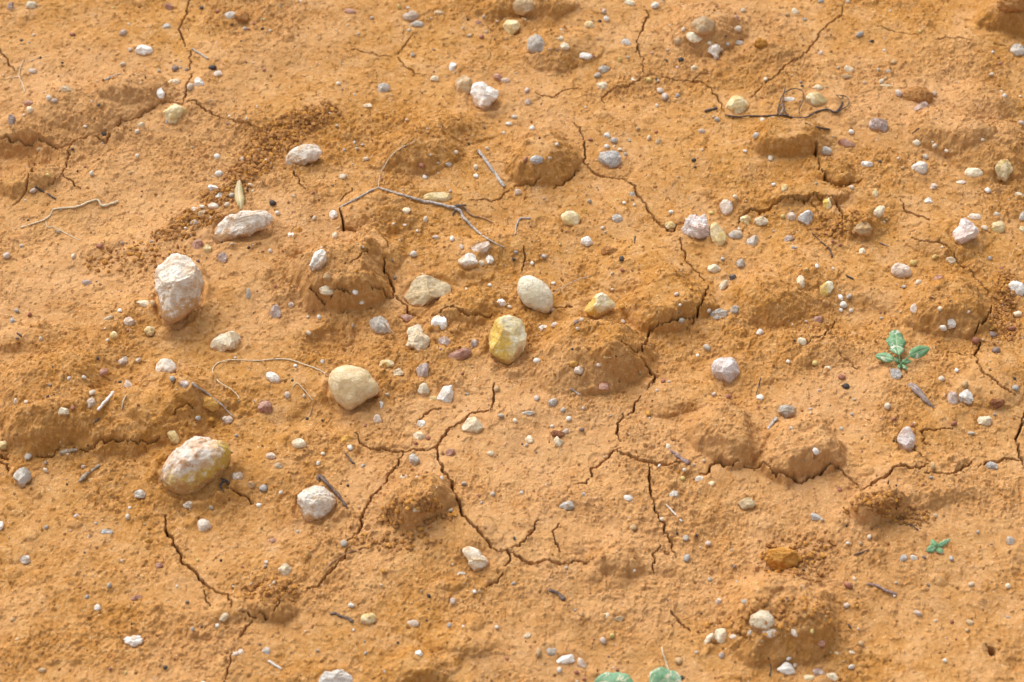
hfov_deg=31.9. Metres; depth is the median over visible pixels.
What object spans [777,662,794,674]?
pebble
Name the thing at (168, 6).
pebble
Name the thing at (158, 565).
pebble
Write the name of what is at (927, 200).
pebble
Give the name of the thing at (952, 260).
pebble
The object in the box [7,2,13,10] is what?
pebble
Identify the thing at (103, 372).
pebble
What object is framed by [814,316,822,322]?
pebble
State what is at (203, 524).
pebble
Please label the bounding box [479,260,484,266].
pebble
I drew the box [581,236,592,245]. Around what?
pebble
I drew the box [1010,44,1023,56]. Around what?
pebble
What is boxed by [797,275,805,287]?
pebble
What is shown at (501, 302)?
pebble
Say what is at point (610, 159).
pebble
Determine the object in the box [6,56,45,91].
straw
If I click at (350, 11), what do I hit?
pebble
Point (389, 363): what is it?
pebble
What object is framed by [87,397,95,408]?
pebble
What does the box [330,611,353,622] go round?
dark debris
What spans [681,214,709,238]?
stone
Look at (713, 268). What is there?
pebble
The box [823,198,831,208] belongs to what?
pebble
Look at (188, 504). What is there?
pebble
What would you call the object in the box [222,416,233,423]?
pebble
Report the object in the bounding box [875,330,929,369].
green seedling
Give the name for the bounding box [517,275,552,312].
stone
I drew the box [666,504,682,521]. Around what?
white straw
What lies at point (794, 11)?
pebble
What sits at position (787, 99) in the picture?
pebble
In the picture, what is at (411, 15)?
pebble
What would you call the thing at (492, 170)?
grey stick
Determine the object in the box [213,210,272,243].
stone
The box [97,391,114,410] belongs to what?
white stick
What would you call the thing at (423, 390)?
pebble
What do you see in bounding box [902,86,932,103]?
soil clod
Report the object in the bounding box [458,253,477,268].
pebble
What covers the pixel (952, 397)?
pebble
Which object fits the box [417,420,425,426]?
pebble
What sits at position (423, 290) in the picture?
stone
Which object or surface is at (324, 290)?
pebble
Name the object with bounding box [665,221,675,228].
pebble
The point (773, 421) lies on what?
bark strip
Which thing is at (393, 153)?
dry rootlet
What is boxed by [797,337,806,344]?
pebble
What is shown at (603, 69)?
pebble
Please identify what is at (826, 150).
pebble
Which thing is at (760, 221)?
pebble
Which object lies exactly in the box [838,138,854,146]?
pebble
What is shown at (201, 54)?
grey stick
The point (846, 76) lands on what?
pebble
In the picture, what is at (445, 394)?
pebble
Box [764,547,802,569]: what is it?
soil clod
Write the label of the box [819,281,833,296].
pebble
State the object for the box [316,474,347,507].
bark splinter
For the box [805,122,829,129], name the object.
root piece
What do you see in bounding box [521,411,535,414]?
pebble
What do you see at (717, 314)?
pebble
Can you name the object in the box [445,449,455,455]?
pebble
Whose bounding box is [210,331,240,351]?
stone
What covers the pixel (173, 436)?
pebble
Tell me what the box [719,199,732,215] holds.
pebble
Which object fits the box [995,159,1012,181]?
pebble
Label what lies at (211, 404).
pebble
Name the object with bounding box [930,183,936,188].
pebble
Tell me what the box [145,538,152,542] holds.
pebble
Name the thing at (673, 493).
pebble
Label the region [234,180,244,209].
dry husk
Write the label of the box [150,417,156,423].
pebble
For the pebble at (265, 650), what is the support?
on the ground
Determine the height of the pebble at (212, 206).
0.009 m
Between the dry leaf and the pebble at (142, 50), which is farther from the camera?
the pebble at (142, 50)
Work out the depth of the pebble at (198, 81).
1.98 m
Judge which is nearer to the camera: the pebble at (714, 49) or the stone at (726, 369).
the stone at (726, 369)
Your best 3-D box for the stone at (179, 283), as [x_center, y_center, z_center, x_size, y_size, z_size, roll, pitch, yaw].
[-0.325,-0.049,1.750,0.048,0.046,0.062,0,50,0]
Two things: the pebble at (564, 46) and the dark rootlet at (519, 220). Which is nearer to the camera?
the dark rootlet at (519, 220)
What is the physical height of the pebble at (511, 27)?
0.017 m
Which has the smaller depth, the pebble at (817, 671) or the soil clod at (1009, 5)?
the pebble at (817, 671)
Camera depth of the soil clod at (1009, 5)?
2.02 m
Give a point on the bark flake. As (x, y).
(561, 596)
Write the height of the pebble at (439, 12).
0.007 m
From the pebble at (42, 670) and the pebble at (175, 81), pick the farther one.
the pebble at (175, 81)
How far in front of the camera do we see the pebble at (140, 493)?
1.64 m
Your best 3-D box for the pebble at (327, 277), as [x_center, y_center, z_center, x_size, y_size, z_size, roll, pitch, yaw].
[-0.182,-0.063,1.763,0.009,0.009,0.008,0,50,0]
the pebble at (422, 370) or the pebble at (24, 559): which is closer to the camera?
the pebble at (24, 559)
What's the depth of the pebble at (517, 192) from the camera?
1.89 m
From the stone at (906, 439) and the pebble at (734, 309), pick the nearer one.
the stone at (906, 439)
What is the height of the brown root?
0.006 m
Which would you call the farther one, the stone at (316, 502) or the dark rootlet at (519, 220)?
the dark rootlet at (519, 220)
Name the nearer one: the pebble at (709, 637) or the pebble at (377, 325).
the pebble at (709, 637)
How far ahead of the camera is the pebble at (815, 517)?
1.61 m
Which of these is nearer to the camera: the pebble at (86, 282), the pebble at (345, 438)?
the pebble at (345, 438)
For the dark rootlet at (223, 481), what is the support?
on the ground
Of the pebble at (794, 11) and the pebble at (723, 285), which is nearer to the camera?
the pebble at (723, 285)
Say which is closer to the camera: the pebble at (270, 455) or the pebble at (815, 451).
the pebble at (815, 451)
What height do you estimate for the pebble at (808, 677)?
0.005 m
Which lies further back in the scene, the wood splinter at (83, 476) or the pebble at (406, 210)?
the pebble at (406, 210)
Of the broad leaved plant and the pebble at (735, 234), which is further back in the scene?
the pebble at (735, 234)
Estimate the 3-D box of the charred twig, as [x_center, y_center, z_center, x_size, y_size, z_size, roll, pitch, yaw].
[-0.489,-0.156,1.881,0.028,0.007,0.004,24,54,19]
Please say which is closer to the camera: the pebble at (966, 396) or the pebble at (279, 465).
the pebble at (279, 465)
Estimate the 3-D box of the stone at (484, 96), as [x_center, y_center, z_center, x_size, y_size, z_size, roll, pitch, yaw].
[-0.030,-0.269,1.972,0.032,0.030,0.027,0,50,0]
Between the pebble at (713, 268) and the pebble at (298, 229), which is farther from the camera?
the pebble at (298, 229)
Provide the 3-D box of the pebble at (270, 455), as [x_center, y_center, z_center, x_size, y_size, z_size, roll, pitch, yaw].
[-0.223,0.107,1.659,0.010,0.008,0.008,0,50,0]
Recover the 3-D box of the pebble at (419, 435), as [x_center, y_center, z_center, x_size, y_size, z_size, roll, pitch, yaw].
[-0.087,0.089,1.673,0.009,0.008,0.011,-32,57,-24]
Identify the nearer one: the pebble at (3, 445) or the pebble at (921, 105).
the pebble at (3, 445)
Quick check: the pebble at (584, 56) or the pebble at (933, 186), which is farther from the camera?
the pebble at (584, 56)
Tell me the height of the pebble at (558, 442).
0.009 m
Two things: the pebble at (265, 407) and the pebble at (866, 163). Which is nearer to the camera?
the pebble at (265, 407)
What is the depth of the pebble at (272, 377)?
1.72 m
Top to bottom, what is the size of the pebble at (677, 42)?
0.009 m
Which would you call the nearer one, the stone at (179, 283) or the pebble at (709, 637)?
the pebble at (709, 637)
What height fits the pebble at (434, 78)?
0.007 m
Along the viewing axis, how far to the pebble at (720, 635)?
1.53 m
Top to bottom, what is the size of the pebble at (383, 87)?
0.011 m
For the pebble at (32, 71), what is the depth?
2.00 m
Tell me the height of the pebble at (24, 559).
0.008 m
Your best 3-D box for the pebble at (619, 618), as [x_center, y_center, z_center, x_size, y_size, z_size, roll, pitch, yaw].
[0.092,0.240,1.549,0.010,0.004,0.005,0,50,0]
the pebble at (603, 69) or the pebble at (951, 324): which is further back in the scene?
the pebble at (603, 69)
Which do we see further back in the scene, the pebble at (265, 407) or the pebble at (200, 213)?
the pebble at (200, 213)
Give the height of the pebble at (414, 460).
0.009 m
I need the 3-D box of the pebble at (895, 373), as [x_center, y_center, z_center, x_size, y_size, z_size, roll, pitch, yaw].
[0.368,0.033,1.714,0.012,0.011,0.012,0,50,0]
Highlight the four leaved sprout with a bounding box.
[926,539,949,553]
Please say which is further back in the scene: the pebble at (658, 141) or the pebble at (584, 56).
the pebble at (584, 56)
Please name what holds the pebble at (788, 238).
on the ground
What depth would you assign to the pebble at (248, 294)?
1.78 m
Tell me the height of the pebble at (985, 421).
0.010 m
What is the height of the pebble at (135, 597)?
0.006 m
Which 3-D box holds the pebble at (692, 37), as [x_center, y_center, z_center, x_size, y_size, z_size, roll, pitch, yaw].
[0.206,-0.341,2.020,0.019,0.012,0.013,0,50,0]
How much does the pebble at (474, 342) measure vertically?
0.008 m
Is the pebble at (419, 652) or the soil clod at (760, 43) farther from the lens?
the soil clod at (760, 43)
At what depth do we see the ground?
1.74 m
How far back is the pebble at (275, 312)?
1.77 m
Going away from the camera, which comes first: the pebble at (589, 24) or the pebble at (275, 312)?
the pebble at (275, 312)
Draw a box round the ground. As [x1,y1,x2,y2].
[0,0,1023,681]
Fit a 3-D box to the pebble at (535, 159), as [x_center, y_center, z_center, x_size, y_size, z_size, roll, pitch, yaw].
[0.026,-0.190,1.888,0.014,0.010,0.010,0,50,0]
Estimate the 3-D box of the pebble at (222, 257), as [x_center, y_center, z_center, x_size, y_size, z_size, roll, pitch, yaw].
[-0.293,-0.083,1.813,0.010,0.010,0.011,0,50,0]
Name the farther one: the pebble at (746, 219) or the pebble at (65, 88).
the pebble at (65, 88)
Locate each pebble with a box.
[0,441,6,449]
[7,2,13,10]
[8,114,15,125]
[13,467,30,487]
[20,556,29,563]
[23,100,32,105]
[26,1,37,8]
[27,106,33,112]
[28,68,36,73]
[38,668,46,672]
[57,86,72,91]
[58,407,68,415]
[82,280,91,285]
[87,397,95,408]
[94,604,100,610]
[99,368,107,375]
[100,529,112,533]
[104,315,113,319]
[110,331,118,339]
[118,356,127,364]
[123,635,142,646]
[124,317,134,325]
[124,380,131,387]
[130,595,141,600]
[134,489,145,497]
[135,45,152,55]
[137,122,144,127]
[137,300,148,306]
[144,326,154,336]
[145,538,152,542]
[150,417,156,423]
[155,563,162,568]
[156,358,176,373]
[157,88,164,100]
[162,23,170,28]
[163,104,186,124]
[165,3,172,9]
[167,430,179,444]
[168,78,179,83]
[180,380,188,387]
[183,501,193,508]
[190,219,198,224]
[192,239,202,248]
[194,77,203,85]
[197,210,206,215]
[197,518,211,531]
[203,244,211,252]
[203,396,218,411]
[208,185,217,191]
[208,203,218,209]
[213,70,222,76]
[218,252,226,262]
[219,613,228,622]
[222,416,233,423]
[225,11,236,19]
[232,472,242,479]
[246,288,250,299]
[247,481,254,487]
[258,401,272,413]
[262,647,269,653]
[265,452,275,458]
[266,372,280,382]
[270,304,280,317]
[273,463,282,468]
[278,563,291,575]
[292,438,306,448]
[294,226,301,232]
[309,249,326,270]
[319,285,333,295]
[323,272,331,282]
[329,210,337,218]
[332,232,337,238]
[341,435,351,441]
[344,8,355,13]
[361,613,376,624]
[363,103,372,107]
[369,316,390,334]
[373,414,381,422]
[378,83,389,91]
[379,360,393,367]
[393,368,403,375]
[401,314,412,321]
[402,207,410,213]
[403,11,418,20]
[407,620,418,626]
[409,453,419,465]
[410,21,423,26]
[413,431,424,439]
[415,650,422,655]
[416,363,428,377]
[417,383,429,397]
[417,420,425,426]
[430,76,438,81]
[431,315,446,330]
[434,10,443,14]
[437,385,452,402]
[438,336,450,345]
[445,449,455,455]
[448,347,470,360]
[449,62,455,70]
[455,75,472,93]
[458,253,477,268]
[461,417,483,433]
[470,339,478,346]
[471,241,490,254]
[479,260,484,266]
[485,255,493,264]
[487,451,494,456]
[493,73,501,80]
[497,299,506,306]
[501,78,509,82]
[503,20,519,34]
[513,0,534,15]
[514,189,520,194]
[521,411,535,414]
[523,632,530,638]
[525,98,530,104]
[525,435,533,443]
[527,34,544,53]
[530,155,542,164]
[539,325,546,330]
[546,647,556,654]
[548,398,556,406]
[554,436,563,446]
[556,654,574,664]
[559,501,573,510]
[560,42,569,50]
[561,211,580,226]
[570,361,578,367]
[574,366,582,374]
[577,657,586,668]
[579,52,591,59]
[581,207,586,213]
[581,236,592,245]
[584,21,594,27]
[597,82,607,88]
[598,65,610,73]
[598,150,621,168]
[599,383,608,390]
[610,138,616,142]
[612,214,622,222]
[614,616,624,621]
[621,39,630,45]
[624,0,635,5]
[624,495,632,500]
[655,139,661,144]
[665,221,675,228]
[669,491,678,496]
[674,38,680,45]
[686,32,701,42]
[690,16,714,36]
[695,476,703,481]
[703,633,713,644]
[707,264,720,272]
[708,44,720,55]
[709,308,727,319]
[714,628,726,643]
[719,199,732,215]
[719,280,728,289]
[726,95,748,113]
[728,230,742,238]
[729,274,736,280]
[730,305,738,313]
[735,40,742,45]
[736,259,744,267]
[738,498,755,509]
[740,215,750,225]
[746,235,757,245]
[749,610,774,631]
[753,216,768,225]
[756,329,763,335]
[762,629,776,638]
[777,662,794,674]
[778,405,794,417]
[781,184,787,191]
[784,97,794,101]
[784,235,793,241]
[786,212,795,219]
[791,8,798,14]
[791,629,797,637]
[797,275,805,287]
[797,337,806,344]
[798,210,812,224]
[804,675,814,680]
[806,92,826,106]
[810,513,821,520]
[812,84,823,89]
[812,448,818,454]
[813,668,824,675]
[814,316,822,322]
[817,640,824,646]
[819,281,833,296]
[822,146,831,155]
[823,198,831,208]
[826,672,837,680]
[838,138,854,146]
[841,74,851,78]
[844,65,853,72]
[853,222,871,236]
[861,161,872,166]
[868,118,888,132]
[872,189,877,196]
[873,205,884,218]
[890,368,901,379]
[891,263,911,278]
[900,555,907,561]
[910,303,916,313]
[910,555,917,560]
[911,161,927,174]
[912,139,920,145]
[914,102,928,110]
[924,197,932,202]
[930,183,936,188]
[933,275,942,279]
[945,257,955,263]
[947,319,955,328]
[947,391,958,404]
[959,389,973,404]
[964,168,982,176]
[965,619,973,625]
[968,213,980,219]
[977,416,991,426]
[986,461,997,469]
[992,221,1004,232]
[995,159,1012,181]
[1006,536,1014,544]
[1008,280,1023,295]
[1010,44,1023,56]
[1013,310,1021,317]
[1018,212,1023,220]
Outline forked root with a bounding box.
[339,164,504,247]
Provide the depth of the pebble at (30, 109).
1.95 m
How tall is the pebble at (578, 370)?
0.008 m
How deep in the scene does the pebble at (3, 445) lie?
1.67 m
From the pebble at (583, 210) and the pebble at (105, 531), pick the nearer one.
the pebble at (105, 531)
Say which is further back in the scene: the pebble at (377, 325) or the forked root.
the forked root
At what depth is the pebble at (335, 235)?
1.83 m
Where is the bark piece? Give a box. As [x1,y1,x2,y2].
[704,106,717,111]
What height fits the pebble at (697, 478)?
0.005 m
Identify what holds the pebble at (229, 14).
on the ground
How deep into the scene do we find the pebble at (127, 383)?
1.71 m
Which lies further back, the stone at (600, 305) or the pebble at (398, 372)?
the stone at (600, 305)
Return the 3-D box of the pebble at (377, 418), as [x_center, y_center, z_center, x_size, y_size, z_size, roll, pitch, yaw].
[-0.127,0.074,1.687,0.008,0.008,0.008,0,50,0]
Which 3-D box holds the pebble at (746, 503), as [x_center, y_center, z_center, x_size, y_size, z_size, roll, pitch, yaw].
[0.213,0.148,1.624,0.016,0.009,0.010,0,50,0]
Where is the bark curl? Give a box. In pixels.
[867,583,896,594]
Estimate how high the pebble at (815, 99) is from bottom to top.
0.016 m
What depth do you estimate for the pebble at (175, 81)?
1.98 m
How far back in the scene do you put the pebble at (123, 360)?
1.72 m
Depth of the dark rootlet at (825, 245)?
1.83 m
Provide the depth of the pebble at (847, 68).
2.00 m
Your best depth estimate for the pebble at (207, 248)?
1.82 m
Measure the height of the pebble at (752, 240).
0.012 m
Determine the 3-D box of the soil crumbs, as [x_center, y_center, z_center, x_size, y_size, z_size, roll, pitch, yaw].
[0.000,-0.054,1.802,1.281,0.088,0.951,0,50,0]
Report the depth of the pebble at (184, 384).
1.68 m
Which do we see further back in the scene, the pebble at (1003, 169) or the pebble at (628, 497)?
the pebble at (1003, 169)
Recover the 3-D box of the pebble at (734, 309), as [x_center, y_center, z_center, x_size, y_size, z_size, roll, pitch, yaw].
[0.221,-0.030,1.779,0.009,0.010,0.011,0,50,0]
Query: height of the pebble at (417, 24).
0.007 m
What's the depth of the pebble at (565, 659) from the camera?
1.52 m
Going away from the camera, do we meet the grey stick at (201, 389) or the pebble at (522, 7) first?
the grey stick at (201, 389)
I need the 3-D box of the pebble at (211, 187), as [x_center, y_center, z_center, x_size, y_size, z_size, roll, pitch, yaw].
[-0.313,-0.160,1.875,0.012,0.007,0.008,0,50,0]
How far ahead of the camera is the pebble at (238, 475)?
1.64 m
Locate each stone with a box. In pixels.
[154,253,204,324]
[159,436,230,494]
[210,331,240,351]
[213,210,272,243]
[284,144,321,165]
[297,486,335,521]
[318,669,352,681]
[328,365,378,410]
[404,275,451,306]
[406,324,429,351]
[423,192,450,201]
[462,546,488,571]
[470,82,498,109]
[489,315,526,364]
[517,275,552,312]
[584,293,614,317]
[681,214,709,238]
[710,222,726,246]
[711,357,739,383]
[897,426,914,451]
[952,218,978,243]
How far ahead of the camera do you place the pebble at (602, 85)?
1.99 m
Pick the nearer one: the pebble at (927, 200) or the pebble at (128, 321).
the pebble at (128, 321)
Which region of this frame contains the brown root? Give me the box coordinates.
[324,547,372,570]
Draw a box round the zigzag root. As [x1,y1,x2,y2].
[20,199,118,240]
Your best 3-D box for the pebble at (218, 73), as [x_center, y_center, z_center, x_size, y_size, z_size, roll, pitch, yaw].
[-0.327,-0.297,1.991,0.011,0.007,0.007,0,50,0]
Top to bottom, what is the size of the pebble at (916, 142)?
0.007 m
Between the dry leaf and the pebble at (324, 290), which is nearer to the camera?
the dry leaf
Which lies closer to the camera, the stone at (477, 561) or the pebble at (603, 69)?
the stone at (477, 561)
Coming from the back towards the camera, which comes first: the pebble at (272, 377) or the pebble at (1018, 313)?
the pebble at (1018, 313)
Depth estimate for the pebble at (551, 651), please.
1.53 m
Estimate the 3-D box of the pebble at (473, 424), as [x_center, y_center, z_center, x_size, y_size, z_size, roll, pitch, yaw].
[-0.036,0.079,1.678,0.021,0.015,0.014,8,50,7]
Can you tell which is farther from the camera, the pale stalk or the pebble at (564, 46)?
the pebble at (564, 46)
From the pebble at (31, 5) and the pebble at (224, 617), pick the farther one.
the pebble at (31, 5)
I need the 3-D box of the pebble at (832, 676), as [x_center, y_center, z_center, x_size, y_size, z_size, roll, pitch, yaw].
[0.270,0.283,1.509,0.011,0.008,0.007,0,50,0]
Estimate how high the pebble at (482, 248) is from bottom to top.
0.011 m
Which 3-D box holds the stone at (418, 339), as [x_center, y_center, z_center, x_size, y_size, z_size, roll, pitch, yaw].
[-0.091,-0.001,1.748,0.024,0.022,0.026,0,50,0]
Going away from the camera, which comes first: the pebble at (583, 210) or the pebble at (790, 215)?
the pebble at (790, 215)
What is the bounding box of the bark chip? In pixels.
[669,449,689,464]
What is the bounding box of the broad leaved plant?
[594,667,681,681]
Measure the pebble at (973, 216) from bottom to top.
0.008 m
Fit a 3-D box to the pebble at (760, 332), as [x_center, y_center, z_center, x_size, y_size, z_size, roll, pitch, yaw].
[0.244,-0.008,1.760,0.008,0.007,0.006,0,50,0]
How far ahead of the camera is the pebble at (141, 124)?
1.94 m
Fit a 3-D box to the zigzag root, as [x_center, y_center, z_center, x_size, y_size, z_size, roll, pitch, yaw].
[-0.461,-0.134,1.865,0.080,0.007,0.068,14,52,12]
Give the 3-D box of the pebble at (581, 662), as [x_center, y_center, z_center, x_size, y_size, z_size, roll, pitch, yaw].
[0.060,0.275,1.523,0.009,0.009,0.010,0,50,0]
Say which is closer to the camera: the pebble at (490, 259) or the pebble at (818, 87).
the pebble at (490, 259)
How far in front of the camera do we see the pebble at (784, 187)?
1.87 m
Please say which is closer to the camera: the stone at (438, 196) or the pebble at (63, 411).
the pebble at (63, 411)
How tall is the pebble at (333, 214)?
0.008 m
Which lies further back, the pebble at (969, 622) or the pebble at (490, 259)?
the pebble at (490, 259)
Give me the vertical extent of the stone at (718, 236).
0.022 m
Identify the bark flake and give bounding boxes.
[547,588,565,600]
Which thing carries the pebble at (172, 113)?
on the ground
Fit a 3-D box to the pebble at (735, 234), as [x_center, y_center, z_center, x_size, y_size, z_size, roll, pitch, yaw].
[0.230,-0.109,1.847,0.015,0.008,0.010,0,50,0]
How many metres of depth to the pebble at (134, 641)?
1.53 m
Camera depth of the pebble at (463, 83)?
1.98 m
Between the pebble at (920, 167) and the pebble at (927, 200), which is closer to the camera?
the pebble at (927, 200)
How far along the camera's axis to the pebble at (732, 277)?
1.80 m
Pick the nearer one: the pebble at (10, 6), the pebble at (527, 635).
the pebble at (527, 635)
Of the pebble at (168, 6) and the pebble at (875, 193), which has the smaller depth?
the pebble at (875, 193)
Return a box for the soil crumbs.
[0,0,1023,681]
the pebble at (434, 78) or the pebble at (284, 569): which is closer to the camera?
the pebble at (284, 569)
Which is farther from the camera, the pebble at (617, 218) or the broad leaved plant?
the pebble at (617, 218)
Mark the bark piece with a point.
(710, 109)
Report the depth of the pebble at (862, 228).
1.83 m
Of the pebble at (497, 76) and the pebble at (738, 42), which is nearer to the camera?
the pebble at (497, 76)
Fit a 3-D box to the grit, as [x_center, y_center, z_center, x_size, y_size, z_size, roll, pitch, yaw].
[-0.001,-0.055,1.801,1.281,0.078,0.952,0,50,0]
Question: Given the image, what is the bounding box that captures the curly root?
[725,86,849,118]
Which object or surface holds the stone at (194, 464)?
on the ground
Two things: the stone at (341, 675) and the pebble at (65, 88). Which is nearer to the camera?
the stone at (341, 675)
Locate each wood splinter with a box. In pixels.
[60,448,77,454]
[78,464,99,481]
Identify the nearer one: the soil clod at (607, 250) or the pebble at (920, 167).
the soil clod at (607, 250)
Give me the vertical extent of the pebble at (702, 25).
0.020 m
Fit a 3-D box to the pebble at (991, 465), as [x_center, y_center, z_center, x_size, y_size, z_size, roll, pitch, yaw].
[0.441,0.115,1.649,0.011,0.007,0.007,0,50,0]
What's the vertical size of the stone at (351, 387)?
0.039 m
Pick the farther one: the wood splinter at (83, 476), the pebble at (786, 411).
the pebble at (786, 411)
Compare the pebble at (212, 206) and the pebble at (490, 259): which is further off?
the pebble at (212, 206)
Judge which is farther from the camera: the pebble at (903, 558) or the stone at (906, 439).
the stone at (906, 439)
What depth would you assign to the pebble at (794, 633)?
1.51 m
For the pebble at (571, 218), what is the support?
on the ground
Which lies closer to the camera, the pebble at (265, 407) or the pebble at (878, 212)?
the pebble at (265, 407)
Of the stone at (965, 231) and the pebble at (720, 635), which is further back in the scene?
the stone at (965, 231)
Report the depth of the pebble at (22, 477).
1.64 m
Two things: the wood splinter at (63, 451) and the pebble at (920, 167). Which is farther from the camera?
the pebble at (920, 167)
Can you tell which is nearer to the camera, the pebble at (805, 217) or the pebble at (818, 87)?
the pebble at (805, 217)
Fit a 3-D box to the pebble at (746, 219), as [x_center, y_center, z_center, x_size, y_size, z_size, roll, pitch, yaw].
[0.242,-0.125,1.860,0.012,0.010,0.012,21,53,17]
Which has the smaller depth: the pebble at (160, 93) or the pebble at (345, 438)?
the pebble at (345, 438)
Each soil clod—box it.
[234,10,249,22]
[551,430,563,437]
[601,246,617,254]
[754,37,766,48]
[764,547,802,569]
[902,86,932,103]
[991,399,1004,408]
[996,0,1023,11]
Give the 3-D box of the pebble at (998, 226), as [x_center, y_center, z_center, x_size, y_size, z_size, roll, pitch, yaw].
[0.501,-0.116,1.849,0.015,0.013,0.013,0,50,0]
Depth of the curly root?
1.95 m
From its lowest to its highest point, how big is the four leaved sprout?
0.007 m
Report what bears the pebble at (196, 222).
on the ground
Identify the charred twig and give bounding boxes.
[35,186,55,198]
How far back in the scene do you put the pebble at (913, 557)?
1.58 m
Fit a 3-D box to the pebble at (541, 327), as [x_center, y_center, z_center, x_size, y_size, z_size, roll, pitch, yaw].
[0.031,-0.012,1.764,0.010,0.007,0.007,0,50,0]
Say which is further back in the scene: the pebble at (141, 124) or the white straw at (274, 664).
the pebble at (141, 124)
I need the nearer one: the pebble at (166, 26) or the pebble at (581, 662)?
the pebble at (581, 662)
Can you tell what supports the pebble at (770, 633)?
on the ground
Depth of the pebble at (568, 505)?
1.62 m
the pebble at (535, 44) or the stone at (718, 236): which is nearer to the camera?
the stone at (718, 236)
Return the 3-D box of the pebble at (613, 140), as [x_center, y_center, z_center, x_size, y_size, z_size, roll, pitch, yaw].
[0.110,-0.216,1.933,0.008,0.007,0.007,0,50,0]
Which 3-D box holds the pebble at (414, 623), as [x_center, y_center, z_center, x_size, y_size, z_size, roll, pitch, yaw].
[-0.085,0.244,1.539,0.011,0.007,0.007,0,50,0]
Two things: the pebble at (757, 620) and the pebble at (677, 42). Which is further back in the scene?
the pebble at (677, 42)
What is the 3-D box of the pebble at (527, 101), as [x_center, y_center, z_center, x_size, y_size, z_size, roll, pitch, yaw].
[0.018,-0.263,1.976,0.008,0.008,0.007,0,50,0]
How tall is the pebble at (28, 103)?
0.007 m
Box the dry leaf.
[907,383,934,407]
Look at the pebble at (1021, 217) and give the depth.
1.86 m
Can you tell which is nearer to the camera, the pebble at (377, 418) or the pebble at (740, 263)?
the pebble at (377, 418)
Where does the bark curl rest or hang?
on the ground
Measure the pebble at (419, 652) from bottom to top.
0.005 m
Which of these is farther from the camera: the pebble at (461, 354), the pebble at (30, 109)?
the pebble at (30, 109)
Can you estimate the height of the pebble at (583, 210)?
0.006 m
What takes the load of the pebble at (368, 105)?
on the ground
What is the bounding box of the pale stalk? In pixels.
[661,647,668,669]
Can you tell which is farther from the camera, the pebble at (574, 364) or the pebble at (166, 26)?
the pebble at (166, 26)
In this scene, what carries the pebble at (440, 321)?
on the ground
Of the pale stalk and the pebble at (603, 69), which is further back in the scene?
the pebble at (603, 69)
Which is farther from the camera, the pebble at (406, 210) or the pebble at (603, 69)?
the pebble at (603, 69)
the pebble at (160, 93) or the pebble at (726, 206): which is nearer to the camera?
the pebble at (726, 206)
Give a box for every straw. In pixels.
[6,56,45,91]
[268,660,281,669]
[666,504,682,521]
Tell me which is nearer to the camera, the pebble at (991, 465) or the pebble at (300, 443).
the pebble at (991, 465)
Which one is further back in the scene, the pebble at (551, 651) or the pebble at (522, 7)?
the pebble at (522, 7)
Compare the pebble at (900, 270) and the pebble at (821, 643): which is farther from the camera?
the pebble at (900, 270)
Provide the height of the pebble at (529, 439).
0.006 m
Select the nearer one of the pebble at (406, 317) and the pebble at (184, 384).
the pebble at (184, 384)
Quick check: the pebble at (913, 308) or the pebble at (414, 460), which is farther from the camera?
the pebble at (913, 308)
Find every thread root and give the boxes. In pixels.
[212,358,327,401]
[293,383,312,400]
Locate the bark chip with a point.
(683, 460)
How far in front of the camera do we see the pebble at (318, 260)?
1.77 m
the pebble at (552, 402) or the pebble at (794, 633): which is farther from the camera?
the pebble at (552, 402)
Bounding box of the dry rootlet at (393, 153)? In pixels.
[382,141,414,169]
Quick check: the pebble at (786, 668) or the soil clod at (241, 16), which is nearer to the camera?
the pebble at (786, 668)
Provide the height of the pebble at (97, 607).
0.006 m
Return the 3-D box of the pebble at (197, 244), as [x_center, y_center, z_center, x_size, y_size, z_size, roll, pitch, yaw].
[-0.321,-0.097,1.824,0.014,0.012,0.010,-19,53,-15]
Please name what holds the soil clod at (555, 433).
on the ground
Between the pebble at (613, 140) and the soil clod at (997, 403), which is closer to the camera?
the soil clod at (997, 403)
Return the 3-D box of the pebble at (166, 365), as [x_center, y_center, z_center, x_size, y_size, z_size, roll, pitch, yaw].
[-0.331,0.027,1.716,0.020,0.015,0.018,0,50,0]
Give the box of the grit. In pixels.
[0,0,1023,681]
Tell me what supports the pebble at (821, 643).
on the ground
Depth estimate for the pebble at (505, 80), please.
2.00 m
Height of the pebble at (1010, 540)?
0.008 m
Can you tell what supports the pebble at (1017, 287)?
on the ground
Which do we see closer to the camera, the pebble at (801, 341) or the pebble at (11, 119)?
the pebble at (801, 341)
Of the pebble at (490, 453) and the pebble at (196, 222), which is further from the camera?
the pebble at (196, 222)
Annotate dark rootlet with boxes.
[219,478,229,491]
[515,217,530,234]
[812,233,832,256]
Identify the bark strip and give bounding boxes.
[767,417,778,429]
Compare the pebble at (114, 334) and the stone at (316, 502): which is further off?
the pebble at (114, 334)
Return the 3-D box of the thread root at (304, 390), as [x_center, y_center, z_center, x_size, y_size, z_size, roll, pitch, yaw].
[-0.198,0.048,1.711,0.025,0.005,0.006,28,55,21]
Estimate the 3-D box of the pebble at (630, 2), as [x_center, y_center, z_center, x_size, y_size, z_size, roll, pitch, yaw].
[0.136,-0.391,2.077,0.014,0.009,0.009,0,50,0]
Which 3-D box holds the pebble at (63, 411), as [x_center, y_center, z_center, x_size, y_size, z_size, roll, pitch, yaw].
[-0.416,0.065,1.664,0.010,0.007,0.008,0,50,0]
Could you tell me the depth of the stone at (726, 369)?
1.71 m
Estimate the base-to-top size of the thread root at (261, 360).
0.007 m
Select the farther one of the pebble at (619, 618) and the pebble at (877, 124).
the pebble at (877, 124)
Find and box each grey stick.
[192,48,208,59]
[192,382,232,415]
[477,150,504,187]
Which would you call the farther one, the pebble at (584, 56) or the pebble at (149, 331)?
the pebble at (584, 56)

